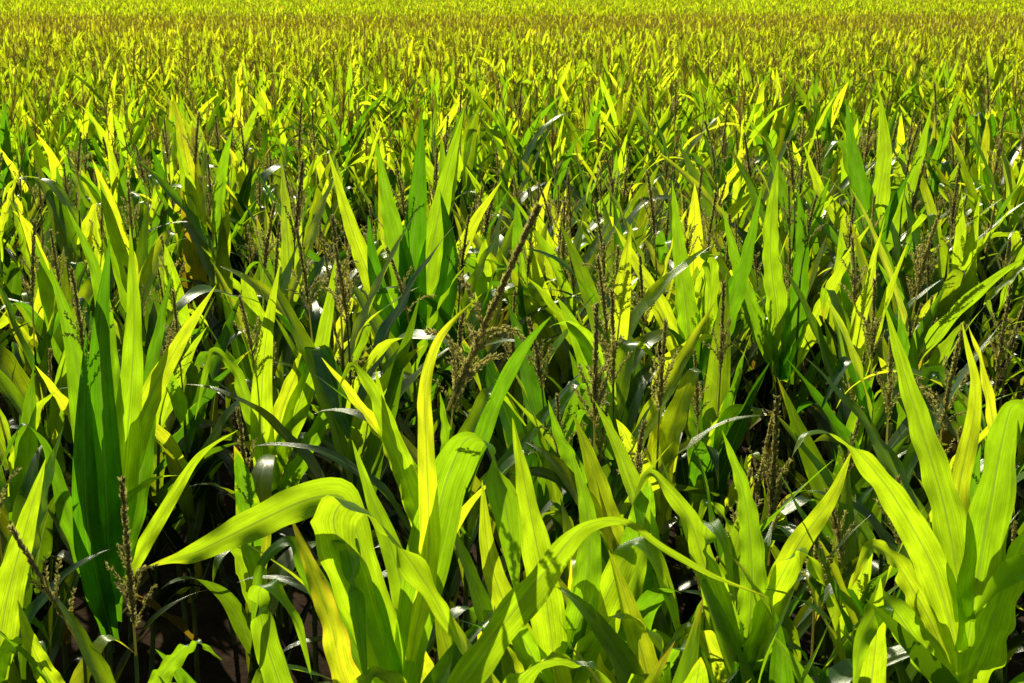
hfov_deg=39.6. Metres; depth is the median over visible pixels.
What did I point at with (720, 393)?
corn plant
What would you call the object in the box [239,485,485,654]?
corn plant
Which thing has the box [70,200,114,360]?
corn plant
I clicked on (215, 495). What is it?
corn plant
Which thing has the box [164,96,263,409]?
corn plant
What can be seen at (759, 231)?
corn plant
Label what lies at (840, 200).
corn plant
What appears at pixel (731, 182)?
corn plant
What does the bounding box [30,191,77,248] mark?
corn plant
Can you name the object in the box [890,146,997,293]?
corn plant
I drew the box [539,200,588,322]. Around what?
corn plant
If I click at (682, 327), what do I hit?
corn plant
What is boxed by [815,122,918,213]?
corn plant
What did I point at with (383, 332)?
corn plant
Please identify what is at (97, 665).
corn plant
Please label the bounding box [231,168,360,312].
corn plant
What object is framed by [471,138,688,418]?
corn plant
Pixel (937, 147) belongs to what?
corn plant
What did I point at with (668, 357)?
corn plant
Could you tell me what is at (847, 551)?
corn plant
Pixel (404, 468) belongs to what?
corn plant
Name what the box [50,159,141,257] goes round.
corn plant
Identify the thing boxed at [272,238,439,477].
corn plant
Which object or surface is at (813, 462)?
corn plant
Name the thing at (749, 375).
corn plant
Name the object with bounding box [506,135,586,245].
corn plant
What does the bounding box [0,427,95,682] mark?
corn plant
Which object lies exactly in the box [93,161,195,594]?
corn plant
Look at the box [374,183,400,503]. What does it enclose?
corn plant
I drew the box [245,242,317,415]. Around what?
corn plant
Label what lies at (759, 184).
corn plant
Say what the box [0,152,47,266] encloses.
corn plant
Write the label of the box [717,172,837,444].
corn plant
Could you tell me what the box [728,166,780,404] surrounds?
corn plant
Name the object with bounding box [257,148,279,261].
corn plant
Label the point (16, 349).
corn plant
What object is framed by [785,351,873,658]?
corn plant
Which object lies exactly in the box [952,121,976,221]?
corn plant
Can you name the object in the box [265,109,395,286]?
corn plant
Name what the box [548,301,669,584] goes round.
corn plant
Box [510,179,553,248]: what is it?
corn plant
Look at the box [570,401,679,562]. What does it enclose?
corn plant
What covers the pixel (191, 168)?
corn plant
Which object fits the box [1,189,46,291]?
corn plant
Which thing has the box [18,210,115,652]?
corn plant
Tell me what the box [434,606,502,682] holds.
corn plant
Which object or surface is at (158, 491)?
corn plant
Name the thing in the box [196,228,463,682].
corn plant
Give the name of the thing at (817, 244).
corn plant
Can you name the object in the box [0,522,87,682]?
corn plant
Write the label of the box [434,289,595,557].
corn plant
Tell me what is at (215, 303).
corn plant
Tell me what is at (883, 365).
corn plant
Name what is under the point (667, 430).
corn plant
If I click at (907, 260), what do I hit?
corn plant
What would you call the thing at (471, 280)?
corn plant
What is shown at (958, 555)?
corn plant
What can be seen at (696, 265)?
corn plant
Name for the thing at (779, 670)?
corn plant
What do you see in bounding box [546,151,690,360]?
corn plant
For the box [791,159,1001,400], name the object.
corn plant
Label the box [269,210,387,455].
corn plant
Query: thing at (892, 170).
corn plant
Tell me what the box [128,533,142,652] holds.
corn plant
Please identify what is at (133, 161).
corn plant
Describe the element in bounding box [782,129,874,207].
corn plant
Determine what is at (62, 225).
corn plant
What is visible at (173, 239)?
corn plant
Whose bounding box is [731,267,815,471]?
corn plant
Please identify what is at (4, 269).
corn plant
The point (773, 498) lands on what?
corn plant
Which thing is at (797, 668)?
corn plant
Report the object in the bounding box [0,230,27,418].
corn plant
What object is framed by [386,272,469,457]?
corn plant
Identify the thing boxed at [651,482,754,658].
corn plant
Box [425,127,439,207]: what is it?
corn plant
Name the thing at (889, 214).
corn plant
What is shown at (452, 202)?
corn plant
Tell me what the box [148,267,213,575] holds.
corn plant
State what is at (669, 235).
corn plant
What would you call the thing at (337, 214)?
corn plant
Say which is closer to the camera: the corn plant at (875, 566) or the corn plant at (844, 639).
the corn plant at (844, 639)
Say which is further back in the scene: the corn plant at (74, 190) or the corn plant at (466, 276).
the corn plant at (74, 190)
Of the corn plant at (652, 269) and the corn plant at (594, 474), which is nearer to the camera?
the corn plant at (594, 474)
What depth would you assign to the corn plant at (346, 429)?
6.61 m
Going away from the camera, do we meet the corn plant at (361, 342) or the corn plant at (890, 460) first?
the corn plant at (890, 460)
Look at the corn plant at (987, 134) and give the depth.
14.57 m
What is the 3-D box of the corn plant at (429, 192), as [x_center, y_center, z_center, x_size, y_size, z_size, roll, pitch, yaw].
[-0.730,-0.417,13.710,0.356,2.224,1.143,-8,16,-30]
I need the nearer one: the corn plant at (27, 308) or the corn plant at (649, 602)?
the corn plant at (649, 602)
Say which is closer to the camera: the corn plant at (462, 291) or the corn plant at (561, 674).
the corn plant at (561, 674)
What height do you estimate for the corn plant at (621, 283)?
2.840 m
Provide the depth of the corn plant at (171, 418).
8.90 m
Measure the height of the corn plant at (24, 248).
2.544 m
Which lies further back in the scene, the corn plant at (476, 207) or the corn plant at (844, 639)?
the corn plant at (476, 207)
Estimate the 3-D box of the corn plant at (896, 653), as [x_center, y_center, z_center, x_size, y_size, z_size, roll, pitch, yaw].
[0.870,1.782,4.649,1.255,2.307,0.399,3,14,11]
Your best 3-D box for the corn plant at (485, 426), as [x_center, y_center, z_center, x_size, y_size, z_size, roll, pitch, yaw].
[-0.231,1.206,5.943,1.194,2.804,0.559,-1,14,-5]
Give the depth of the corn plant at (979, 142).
14.73 m
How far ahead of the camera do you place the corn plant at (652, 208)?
8.86 m
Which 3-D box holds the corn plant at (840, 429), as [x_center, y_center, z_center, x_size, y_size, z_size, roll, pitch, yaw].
[1.797,0.984,7.210,1.409,2.649,0.524,-15,24,-36]
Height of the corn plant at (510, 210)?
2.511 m
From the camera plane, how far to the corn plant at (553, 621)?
4.51 m
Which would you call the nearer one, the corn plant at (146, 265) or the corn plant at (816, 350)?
the corn plant at (146, 265)
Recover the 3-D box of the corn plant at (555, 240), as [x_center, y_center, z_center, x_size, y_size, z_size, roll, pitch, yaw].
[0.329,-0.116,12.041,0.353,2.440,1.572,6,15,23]
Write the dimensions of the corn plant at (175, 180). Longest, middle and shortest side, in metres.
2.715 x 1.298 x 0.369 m
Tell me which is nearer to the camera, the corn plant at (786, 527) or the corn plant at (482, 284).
the corn plant at (786, 527)
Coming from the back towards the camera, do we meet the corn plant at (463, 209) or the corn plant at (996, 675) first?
the corn plant at (463, 209)
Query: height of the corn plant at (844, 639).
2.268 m
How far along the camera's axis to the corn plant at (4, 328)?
9.91 m
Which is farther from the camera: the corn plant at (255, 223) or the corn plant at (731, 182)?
the corn plant at (731, 182)
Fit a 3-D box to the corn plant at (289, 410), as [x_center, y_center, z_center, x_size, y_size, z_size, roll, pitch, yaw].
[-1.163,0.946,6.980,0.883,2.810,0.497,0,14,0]
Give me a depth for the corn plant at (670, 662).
4.29 m
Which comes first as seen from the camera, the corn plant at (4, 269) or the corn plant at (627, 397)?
the corn plant at (627, 397)
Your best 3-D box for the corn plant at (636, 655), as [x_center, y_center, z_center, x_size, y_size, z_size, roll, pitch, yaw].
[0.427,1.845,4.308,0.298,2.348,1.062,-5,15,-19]
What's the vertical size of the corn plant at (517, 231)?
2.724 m
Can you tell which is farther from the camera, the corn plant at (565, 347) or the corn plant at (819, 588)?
the corn plant at (565, 347)
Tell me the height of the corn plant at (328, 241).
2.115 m
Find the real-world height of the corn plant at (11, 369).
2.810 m
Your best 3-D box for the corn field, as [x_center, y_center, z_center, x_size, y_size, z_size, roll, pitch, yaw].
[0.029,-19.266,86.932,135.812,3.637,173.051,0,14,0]
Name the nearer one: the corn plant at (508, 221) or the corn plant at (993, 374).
the corn plant at (993, 374)
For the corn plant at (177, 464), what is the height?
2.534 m
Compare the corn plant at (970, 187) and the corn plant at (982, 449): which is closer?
the corn plant at (982, 449)
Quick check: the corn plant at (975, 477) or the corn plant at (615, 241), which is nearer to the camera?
the corn plant at (975, 477)
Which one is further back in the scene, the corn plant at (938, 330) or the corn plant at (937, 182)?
the corn plant at (937, 182)
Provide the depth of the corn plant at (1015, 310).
10.62 m
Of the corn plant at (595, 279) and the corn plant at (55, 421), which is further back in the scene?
the corn plant at (595, 279)
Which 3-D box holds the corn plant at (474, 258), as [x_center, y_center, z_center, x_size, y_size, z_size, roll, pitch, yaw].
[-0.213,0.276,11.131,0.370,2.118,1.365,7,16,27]
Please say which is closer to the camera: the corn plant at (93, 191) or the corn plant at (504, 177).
the corn plant at (93, 191)
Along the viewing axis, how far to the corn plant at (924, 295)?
11.41 m
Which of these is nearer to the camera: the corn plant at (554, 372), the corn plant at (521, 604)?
the corn plant at (521, 604)
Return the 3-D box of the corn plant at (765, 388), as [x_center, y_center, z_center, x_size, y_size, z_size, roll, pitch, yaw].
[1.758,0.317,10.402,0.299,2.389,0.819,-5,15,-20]
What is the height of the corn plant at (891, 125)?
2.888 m
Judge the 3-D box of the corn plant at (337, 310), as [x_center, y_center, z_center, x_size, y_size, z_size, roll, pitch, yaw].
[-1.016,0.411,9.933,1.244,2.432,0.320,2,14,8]
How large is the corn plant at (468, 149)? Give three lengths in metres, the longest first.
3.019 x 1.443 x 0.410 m
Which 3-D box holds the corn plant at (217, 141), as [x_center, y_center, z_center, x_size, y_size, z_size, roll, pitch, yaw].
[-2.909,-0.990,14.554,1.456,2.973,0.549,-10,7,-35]
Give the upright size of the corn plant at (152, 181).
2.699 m
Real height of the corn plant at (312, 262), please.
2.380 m
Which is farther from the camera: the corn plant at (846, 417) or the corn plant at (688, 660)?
the corn plant at (846, 417)
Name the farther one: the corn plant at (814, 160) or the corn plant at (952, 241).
the corn plant at (814, 160)
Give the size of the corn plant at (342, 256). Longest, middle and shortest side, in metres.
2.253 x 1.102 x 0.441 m
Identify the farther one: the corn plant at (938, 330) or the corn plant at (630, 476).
the corn plant at (938, 330)
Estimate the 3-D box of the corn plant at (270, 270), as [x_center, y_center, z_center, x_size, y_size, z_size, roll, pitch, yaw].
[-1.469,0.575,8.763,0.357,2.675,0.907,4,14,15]
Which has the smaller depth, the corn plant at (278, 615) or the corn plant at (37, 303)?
the corn plant at (278, 615)
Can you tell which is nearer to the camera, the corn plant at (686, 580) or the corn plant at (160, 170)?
the corn plant at (686, 580)
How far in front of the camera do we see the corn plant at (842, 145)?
11.91 m
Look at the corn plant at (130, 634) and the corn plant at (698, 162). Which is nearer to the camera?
the corn plant at (130, 634)
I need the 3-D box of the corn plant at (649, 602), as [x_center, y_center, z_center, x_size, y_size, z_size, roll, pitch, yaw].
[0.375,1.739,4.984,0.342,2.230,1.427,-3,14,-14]
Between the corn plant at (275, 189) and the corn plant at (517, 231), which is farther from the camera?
the corn plant at (275, 189)
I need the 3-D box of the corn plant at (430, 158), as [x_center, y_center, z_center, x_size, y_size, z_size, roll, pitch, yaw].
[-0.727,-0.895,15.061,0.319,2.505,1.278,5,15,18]
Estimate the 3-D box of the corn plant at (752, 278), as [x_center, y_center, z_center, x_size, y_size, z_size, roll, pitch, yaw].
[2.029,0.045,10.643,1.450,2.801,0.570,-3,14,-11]
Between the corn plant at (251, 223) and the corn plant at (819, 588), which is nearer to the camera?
the corn plant at (819, 588)
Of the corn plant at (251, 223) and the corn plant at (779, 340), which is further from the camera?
the corn plant at (251, 223)
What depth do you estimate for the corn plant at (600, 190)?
14.03 m
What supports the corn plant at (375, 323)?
on the ground
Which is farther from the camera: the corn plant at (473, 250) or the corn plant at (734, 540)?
the corn plant at (473, 250)
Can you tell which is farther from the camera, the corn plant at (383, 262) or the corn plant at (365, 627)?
the corn plant at (383, 262)
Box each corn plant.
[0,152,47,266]
[0,156,77,290]
[0,168,19,268]
[0,175,80,252]
[0,186,30,286]
[0,198,88,300]
[0,206,237,682]
[0,215,65,462]
[0,218,92,667]
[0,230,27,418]
[0,250,87,459]
[0,308,47,482]
[0,310,46,478]
[0,323,8,344]
[0,348,73,674]
[0,368,73,665]
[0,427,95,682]
[0,458,111,682]
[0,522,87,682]
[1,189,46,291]
[3,131,188,337]
[8,245,119,414]
[9,350,180,636]
[10,170,73,317]
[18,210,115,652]
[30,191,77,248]
[45,297,125,413]
[47,151,91,255]
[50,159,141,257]
[54,475,221,682]
[58,136,151,297]
[59,132,132,206]
[64,134,162,242]
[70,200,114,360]
[70,635,132,682]
[80,163,143,289]
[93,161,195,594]
[102,135,157,324]
[110,181,248,297]
[110,277,193,360]
[112,265,232,640]
[114,199,218,322]
[118,128,238,211]
[118,311,248,677]
[123,131,138,191]
[124,288,287,682]
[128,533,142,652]
[130,144,157,201]
[131,146,210,351]
[136,128,241,451]
[144,172,177,266]
[147,294,520,682]
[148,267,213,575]
[151,116,180,255]
[153,94,215,354]
[155,649,332,682]
[158,235,236,644]
[159,173,184,288]
[161,407,315,682]
[162,201,312,522]
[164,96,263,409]
[171,129,217,194]
[174,101,263,296]
[176,191,264,443]
[177,123,293,283]
[183,224,259,332]
[188,243,480,649]
[190,260,355,663]
[192,295,239,484]
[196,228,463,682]
[205,199,322,353]
[208,262,258,472]
[213,135,304,255]
[213,213,474,495]
[215,309,334,646]
[223,158,307,282]
[226,150,258,294]
[227,167,357,459]
[228,321,440,548]
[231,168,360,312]
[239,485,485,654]
[244,204,301,258]
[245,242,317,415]
[250,219,360,474]
[251,160,342,553]
[256,215,310,632]
[256,311,579,665]
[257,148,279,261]
[257,231,318,423]
[264,100,350,265]
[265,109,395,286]
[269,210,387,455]
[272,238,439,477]
[302,317,573,662]
[304,188,340,279]
[309,236,391,482]
[309,338,412,549]
[311,134,353,318]
[313,231,358,307]
[314,246,514,541]
[328,109,501,543]
[338,201,543,682]
[347,146,507,458]
[348,155,429,241]
[351,517,768,682]
[358,202,388,354]
[362,214,580,478]
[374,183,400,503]
[377,246,561,581]
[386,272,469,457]
[402,164,473,419]
[409,187,464,222]
[425,99,466,239]
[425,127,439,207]
[426,139,458,360]
[432,201,438,405]
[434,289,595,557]
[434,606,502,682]
[438,90,517,237]
[438,306,503,429]
[440,181,513,565]
[447,198,712,432]
[450,198,586,477]
[450,274,470,396]
[453,618,738,682]
[454,185,508,310]
[455,247,509,433]
[455,416,682,682]
[455,533,627,680]
[460,179,493,309]
[463,189,507,317]
[464,301,608,627]
[466,147,552,323]
[469,196,610,411]
[470,83,570,223]
[470,178,554,310]
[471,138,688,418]
[471,366,674,635]
[487,174,567,308]
[490,251,640,452]
[491,183,645,326]
[497,188,604,402]
[501,200,638,434]
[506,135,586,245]
[507,287,759,595]
[508,217,548,454]
[509,184,566,399]
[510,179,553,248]
[526,414,675,682]
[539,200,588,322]
[540,318,713,557]
[542,170,758,436]
[542,652,572,682]
[543,196,678,351]
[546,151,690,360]
[548,194,593,308]
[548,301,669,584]
[550,253,681,527]
[551,149,621,296]
[555,551,708,682]
[557,169,634,233]
[558,578,750,682]
[559,223,634,347]
[560,498,621,676]
[563,156,621,312]
[566,588,833,682]
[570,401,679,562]
[579,147,665,323]
[591,248,674,366]
[594,188,679,306]
[595,402,831,682]
[599,255,749,456]
[600,534,689,660]
[602,198,647,362]
[614,182,761,573]
[625,195,809,452]
[627,81,761,203]
[628,146,726,263]
[629,151,688,328]
[631,263,675,363]
[632,431,850,682]
[633,214,773,464]
[642,107,785,240]
[646,181,766,349]
[649,120,790,273]
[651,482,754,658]
[653,198,671,407]
[654,557,908,682]
[655,116,820,463]
[658,179,678,240]
[658,422,916,677]
[663,273,769,623]
[664,166,714,453]
[667,441,809,571]
[672,597,702,682]
[675,125,766,297]
[675,349,720,621]
[679,533,898,682]
[681,149,732,221]
[688,551,794,682]
[698,395,858,638]
[702,218,792,404]
[703,129,745,395]
[712,154,788,295]
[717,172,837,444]
[722,162,871,550]
[726,163,876,524]
[728,136,848,508]
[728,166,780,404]
[729,142,812,213]
[729,227,789,520]
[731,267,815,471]
[732,235,830,569]
[735,415,810,568]
[737,176,847,466]
[744,202,781,242]
[744,218,954,539]
[745,95,842,215]
[751,234,963,434]
[761,164,808,210]
[761,322,1023,682]
[766,512,1018,681]
[770,277,989,617]
[771,406,908,668]
[771,633,813,682]
[776,469,922,674]
[777,296,1023,682]
[778,157,825,488]
[781,284,892,508]
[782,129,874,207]
[782,212,855,453]
[784,139,874,428]
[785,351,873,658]
[790,194,875,494]
[790,303,1023,682]
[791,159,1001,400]
[793,578,886,682]
[794,174,909,428]
[796,474,921,682]
[804,93,952,274]
[804,156,816,210]
[808,198,875,353]
[811,658,852,682]
[812,187,1023,645]
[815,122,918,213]
[816,99,926,340]
[824,470,897,665]
[828,428,1023,682]
[837,283,1023,640]
[841,103,899,181]
[844,161,1014,501]
[846,123,918,278]
[847,158,870,247]
[867,232,988,502]
[871,109,962,247]
[872,371,1017,560]
[873,247,925,385]
[873,303,922,535]
[873,305,932,639]
[874,164,894,183]
[875,301,1023,656]
[879,231,937,368]
[880,425,1022,673]
[886,520,1023,682]
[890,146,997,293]
[891,193,926,295]
[892,123,1003,247]
[898,130,1004,282]
[900,111,1023,366]
[900,161,1023,381]
[901,200,1023,434]
[918,82,963,211]
[921,186,1001,306]
[921,296,1020,518]
[922,361,1023,529]
[925,182,1023,453]
[932,136,1007,320]
[936,159,1023,358]
[940,195,972,429]
[941,125,1023,357]
[942,235,1023,424]
[943,148,1023,316]
[948,331,1023,406]
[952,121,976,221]
[953,182,1021,311]
[964,67,1020,208]
[972,106,1010,354]
[1005,215,1023,397]
[1006,334,1023,543]
[1011,321,1023,499]
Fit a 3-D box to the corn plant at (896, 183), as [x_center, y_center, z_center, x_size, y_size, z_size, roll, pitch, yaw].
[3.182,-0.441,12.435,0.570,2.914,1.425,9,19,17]
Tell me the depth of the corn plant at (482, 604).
4.92 m
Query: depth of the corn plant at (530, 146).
14.97 m
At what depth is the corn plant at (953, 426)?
6.65 m
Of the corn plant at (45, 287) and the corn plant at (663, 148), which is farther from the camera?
the corn plant at (663, 148)
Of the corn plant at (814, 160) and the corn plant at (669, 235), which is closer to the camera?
the corn plant at (669, 235)
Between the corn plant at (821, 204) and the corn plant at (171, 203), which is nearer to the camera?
the corn plant at (821, 204)
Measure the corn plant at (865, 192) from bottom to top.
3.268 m
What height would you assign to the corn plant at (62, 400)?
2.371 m
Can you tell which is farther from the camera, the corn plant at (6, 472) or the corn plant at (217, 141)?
the corn plant at (217, 141)
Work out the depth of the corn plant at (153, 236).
11.32 m
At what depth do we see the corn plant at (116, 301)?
10.11 m
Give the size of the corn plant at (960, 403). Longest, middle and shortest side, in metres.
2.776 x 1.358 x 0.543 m
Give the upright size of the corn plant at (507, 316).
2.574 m
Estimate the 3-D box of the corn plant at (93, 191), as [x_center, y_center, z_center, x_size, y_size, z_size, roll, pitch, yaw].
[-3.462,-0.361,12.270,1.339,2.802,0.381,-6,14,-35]
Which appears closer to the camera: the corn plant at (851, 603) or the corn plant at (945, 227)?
the corn plant at (851, 603)
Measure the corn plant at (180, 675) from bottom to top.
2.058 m
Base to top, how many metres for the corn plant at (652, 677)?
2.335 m
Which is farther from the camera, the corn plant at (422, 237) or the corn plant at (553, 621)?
the corn plant at (422, 237)
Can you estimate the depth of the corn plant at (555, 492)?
5.95 m
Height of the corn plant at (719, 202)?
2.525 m
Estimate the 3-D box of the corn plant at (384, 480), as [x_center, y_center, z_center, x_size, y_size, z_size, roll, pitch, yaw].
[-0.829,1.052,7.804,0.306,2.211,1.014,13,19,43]
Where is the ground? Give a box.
[0,153,1023,682]
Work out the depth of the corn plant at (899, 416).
7.24 m
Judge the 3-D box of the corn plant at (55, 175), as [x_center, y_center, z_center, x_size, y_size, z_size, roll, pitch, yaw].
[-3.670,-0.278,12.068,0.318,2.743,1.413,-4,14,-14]
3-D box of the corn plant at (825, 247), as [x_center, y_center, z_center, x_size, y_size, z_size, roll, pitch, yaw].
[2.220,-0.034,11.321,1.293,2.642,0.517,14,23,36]
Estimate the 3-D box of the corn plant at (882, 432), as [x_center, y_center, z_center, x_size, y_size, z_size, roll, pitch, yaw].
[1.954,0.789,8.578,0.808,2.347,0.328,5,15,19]
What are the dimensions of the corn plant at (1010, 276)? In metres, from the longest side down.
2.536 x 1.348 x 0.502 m
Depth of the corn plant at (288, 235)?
8.65 m
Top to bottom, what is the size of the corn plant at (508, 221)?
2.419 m
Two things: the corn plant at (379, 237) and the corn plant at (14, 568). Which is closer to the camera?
the corn plant at (14, 568)
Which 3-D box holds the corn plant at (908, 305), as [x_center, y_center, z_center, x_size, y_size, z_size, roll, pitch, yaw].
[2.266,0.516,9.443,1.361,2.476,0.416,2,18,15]
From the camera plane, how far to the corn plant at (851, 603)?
5.10 m
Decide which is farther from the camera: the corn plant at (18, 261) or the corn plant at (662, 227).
the corn plant at (18, 261)
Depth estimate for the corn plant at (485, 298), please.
8.81 m
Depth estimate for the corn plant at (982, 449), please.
7.27 m
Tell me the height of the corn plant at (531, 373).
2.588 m
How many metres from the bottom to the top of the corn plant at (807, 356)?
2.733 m
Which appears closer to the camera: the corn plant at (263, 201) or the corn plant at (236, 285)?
the corn plant at (236, 285)
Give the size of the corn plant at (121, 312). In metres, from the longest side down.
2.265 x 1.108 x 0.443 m
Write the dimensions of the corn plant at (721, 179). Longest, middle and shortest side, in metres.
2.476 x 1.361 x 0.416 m
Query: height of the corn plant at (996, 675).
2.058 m
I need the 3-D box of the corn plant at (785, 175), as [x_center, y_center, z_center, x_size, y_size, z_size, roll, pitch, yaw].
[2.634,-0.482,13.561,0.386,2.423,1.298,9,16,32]
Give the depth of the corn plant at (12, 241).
14.15 m
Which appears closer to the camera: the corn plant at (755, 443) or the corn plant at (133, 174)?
the corn plant at (755, 443)
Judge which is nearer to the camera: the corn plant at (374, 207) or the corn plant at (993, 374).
the corn plant at (993, 374)
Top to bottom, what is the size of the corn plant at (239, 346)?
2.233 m
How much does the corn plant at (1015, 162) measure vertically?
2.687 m
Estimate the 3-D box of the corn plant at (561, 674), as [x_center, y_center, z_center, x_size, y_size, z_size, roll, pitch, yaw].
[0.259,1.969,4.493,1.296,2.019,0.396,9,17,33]
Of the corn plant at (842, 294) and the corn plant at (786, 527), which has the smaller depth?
the corn plant at (786, 527)
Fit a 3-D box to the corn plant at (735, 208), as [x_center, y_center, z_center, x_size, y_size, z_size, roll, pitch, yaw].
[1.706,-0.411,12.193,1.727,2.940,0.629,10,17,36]
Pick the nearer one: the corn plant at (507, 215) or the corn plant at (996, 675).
the corn plant at (996, 675)
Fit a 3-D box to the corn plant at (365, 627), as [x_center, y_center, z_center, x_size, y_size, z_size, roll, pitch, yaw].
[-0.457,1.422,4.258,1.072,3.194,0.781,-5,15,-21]
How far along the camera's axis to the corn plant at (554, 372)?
9.10 m
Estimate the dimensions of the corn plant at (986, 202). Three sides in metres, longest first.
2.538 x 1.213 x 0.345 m
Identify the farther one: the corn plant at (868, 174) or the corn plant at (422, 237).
the corn plant at (868, 174)
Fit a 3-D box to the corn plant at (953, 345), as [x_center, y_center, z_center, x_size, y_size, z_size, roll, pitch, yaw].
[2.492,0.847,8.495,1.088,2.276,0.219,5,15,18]
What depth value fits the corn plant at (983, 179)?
13.67 m
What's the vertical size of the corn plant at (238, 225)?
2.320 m
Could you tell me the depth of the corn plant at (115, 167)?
10.97 m
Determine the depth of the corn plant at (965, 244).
9.59 m
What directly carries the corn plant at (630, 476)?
on the ground
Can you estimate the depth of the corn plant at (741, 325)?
8.93 m
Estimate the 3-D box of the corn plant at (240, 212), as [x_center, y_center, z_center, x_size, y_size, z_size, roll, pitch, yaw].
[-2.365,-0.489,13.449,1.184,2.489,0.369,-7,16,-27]
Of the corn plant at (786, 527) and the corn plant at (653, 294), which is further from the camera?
the corn plant at (653, 294)
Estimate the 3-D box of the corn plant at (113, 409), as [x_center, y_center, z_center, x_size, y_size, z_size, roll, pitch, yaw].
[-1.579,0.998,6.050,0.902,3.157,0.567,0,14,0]
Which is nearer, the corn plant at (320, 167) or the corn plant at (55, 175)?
the corn plant at (55, 175)
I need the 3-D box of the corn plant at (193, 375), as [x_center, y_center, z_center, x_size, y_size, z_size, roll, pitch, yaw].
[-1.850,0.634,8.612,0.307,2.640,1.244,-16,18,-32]
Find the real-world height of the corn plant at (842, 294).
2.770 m
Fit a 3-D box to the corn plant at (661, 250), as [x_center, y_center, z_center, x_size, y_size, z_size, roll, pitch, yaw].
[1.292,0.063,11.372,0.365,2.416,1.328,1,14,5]
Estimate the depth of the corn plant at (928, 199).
10.73 m
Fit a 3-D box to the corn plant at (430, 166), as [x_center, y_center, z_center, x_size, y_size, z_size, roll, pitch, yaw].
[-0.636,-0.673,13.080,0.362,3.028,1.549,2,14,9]
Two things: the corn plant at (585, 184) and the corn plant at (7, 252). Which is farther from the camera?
the corn plant at (585, 184)
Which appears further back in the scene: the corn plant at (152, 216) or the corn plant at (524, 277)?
the corn plant at (152, 216)
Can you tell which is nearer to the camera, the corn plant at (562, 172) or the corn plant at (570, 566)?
the corn plant at (570, 566)
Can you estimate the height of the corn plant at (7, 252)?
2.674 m
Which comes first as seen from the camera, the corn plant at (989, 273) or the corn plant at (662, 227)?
the corn plant at (662, 227)
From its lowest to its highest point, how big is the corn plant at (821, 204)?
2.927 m
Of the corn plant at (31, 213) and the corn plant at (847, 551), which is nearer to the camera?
the corn plant at (847, 551)
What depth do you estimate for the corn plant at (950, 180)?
13.53 m
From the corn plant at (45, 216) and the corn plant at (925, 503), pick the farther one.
the corn plant at (45, 216)
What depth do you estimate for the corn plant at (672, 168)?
14.15 m
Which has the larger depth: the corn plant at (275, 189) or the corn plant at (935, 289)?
the corn plant at (275, 189)
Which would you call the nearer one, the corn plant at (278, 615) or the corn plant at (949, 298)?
the corn plant at (278, 615)
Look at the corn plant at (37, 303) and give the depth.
9.98 m
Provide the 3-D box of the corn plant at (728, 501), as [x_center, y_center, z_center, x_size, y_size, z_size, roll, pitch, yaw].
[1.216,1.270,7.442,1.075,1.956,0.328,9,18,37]
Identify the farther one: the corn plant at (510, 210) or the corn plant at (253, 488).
the corn plant at (510, 210)
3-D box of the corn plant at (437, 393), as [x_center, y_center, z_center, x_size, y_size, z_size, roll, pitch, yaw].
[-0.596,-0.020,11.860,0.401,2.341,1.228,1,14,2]
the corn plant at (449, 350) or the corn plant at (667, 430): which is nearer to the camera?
the corn plant at (667, 430)
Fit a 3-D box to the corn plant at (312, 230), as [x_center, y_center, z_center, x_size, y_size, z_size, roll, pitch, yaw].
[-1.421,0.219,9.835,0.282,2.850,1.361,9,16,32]
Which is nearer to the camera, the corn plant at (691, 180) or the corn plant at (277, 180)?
the corn plant at (691, 180)
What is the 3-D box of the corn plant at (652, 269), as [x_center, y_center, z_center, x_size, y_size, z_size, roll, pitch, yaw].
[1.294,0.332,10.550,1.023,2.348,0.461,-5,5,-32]
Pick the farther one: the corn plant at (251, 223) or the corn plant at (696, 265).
the corn plant at (251, 223)
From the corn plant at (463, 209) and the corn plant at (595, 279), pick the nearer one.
the corn plant at (595, 279)
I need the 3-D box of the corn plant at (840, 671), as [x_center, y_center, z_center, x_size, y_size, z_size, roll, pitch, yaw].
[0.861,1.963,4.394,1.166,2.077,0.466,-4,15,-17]
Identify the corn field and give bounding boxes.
[0,0,1023,682]
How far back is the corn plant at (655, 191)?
13.15 m
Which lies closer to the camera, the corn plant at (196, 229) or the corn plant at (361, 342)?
the corn plant at (361, 342)
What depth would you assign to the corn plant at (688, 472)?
7.11 m
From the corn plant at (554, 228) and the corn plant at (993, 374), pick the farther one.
the corn plant at (554, 228)
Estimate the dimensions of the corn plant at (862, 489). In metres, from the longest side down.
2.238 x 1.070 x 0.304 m
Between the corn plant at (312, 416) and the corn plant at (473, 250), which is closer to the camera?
the corn plant at (312, 416)
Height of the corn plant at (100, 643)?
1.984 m
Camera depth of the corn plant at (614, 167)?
12.02 m
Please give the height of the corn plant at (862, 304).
2.863 m
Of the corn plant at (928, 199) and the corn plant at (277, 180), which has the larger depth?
the corn plant at (277, 180)
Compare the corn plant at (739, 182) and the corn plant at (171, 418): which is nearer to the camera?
the corn plant at (171, 418)
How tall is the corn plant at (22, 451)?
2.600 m
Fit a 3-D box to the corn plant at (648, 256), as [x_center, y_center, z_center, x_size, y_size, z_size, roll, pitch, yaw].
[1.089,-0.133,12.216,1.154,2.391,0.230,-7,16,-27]
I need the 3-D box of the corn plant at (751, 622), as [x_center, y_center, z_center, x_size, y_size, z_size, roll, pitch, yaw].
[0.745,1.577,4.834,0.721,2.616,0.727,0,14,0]
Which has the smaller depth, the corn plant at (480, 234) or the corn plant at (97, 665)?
the corn plant at (97, 665)
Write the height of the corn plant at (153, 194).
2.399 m
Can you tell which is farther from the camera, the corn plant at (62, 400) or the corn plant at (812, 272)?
the corn plant at (812, 272)
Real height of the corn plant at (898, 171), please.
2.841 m

